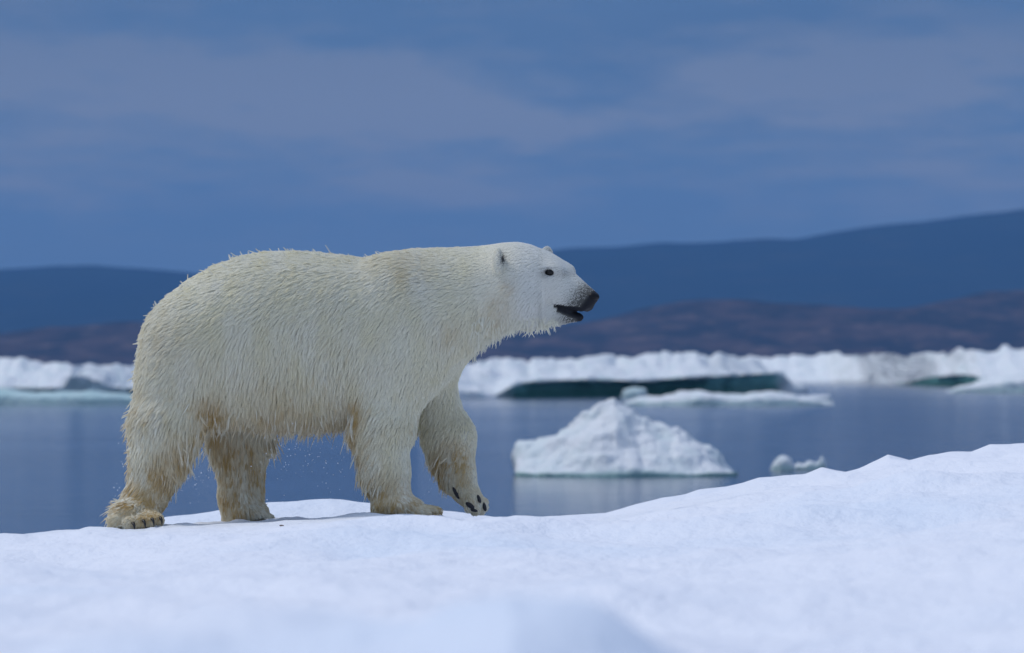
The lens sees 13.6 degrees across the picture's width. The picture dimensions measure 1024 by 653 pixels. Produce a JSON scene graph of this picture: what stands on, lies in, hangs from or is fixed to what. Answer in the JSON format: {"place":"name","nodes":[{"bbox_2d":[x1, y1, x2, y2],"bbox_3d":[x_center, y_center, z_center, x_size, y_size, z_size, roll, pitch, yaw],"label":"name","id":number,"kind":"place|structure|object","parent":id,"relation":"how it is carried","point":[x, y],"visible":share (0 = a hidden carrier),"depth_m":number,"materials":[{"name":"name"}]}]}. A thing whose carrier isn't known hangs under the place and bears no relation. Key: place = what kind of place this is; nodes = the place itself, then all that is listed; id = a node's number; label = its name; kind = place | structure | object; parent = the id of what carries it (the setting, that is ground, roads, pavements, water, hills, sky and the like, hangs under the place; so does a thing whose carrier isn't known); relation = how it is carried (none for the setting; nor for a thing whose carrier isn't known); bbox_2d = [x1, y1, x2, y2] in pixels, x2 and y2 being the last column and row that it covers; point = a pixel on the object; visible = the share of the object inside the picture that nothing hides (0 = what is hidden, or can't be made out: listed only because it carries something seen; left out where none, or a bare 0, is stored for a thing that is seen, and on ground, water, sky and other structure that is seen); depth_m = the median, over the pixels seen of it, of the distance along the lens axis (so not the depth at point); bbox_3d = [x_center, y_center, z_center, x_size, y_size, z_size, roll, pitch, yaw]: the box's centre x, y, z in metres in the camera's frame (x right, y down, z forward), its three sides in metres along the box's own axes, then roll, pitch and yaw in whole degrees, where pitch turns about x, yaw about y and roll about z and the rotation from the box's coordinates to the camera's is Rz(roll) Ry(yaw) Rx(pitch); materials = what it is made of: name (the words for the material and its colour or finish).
{"place":"outdoors","nodes":[
{"label":"outdoors","id":0,"kind":"place"},
{"bbox_2d":[0,443,1023,652],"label":"snow ground","id":1,"kind":"structure","parent":0,"point":[894,554],"depth_m":12.44,"materials":[{"name":"white snow"}]},
{"bbox_2d":[100,242,598,528],"bbox_3d":[-0.732,0.284,20.308,2.277,1.355,0.801,0,0,0],"label":"polar bear","id":2,"kind":"object","parent":1,"relation":"on","point":[239,358],"visible":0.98,"depth_m":20.06},
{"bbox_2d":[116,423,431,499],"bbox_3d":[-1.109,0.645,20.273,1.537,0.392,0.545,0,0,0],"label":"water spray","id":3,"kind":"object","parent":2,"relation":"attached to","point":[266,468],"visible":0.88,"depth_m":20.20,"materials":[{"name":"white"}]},
{"bbox_2d":[0,365,1023,533],"bbox_3d":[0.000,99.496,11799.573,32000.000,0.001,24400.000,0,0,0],"label":"water","id":4,"kind":"structure","parent":0,"point":[62,467],"depth_m":83.39,"materials":[{"name":"blue liquid"}]},
{"bbox_2d":[0,388,131,403],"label":"ice slab","id":5,"kind":"structure","parent":4,"relation":"on","point":[10,396],"depth_m":169.87,"materials":[{"name":"white ice"}]},
{"bbox_2d":[0,357,134,393],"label":"ice floe","id":6,"kind":"object","parent":4,"relation":"on","point":[22,374],"visible":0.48,"depth_m":192.33,"materials":[{"name":"white ice"}]},
{"bbox_2d":[511,398,737,476],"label":"iceberg","id":7,"kind":"object","parent":4,"relation":"on","point":[613,437],"visible":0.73,"depth_m":62.68,"materials":[{"name":"white ice"}]},
{"bbox_2d":[458,351,807,397],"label":"ice floe","id":8,"kind":"object","parent":4,"relation":"on","point":[652,374],"visible":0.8,"depth_m":210.61,"materials":[{"name":"white ice"}]},
{"bbox_2d":[621,387,647,397],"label":"ice slab","id":9,"kind":"structure","parent":4,"relation":"on","point":[633,392],"depth_m":198.60,"materials":[{"name":"white ice"}]},
{"bbox_2d":[624,390,833,404],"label":"ice slab","id":10,"kind":"structure","parent":4,"relation":"on","point":[697,397],"depth_m":165.67,"materials":[{"name":"white ice"}]},
{"bbox_2d":[770,455,795,469],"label":"ice chunk","id":11,"kind":"object","parent":4,"relation":"on","point":[781,462],"visible":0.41,"depth_m":65.86,"materials":[{"name":"white ice"}]},
{"bbox_2d":[795,456,825,469],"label":"ice chunk","id":12,"kind":"object","parent":4,"relation":"on","point":[812,465],"visible":0.3,"depth_m":66.21,"materials":[{"name":"white ice"}]},
{"bbox_2d":[800,395,832,401],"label":"ice slab","id":13,"kind":"structure","parent":4,"relation":"on","point":[823,397],"depth_m":179.90,"materials":[{"name":"white ice"}]},
{"bbox_2d":[700,345,1023,386],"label":"ice floe","id":14,"kind":"object","parent":4,"relation":"on","point":[957,367],"visible":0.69,"depth_m":317.61,"materials":[{"name":"white ice"}]},
{"bbox_2d":[945,372,1023,391],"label":"ice slab","id":15,"kind":"structure","parent":4,"relation":"on","point":[1011,382],"depth_m":236.57,"materials":[{"name":"white ice"}]},
{"bbox_2d":[0,209,1023,333],"bbox_3d":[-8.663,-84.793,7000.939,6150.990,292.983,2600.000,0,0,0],"label":"hills","id":16,"kind":"structure","parent":0,"point":[902,265],"depth_m":6545.84,"materials":[{"name":"blue"}]},
{"bbox_2d":[0,290,1023,364],"bbox_3d":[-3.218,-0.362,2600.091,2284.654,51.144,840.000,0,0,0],"label":"shore hills","id":17,"kind":"structure","parent":0,"point":[991,321],"depth_m":2395.65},
{"bbox_2d":[0,0,1023,272],"label":"sky","id":18,"kind":"structure","parent":0,"point":[169,135],"materials":[{"name":"blue"}]}
]}

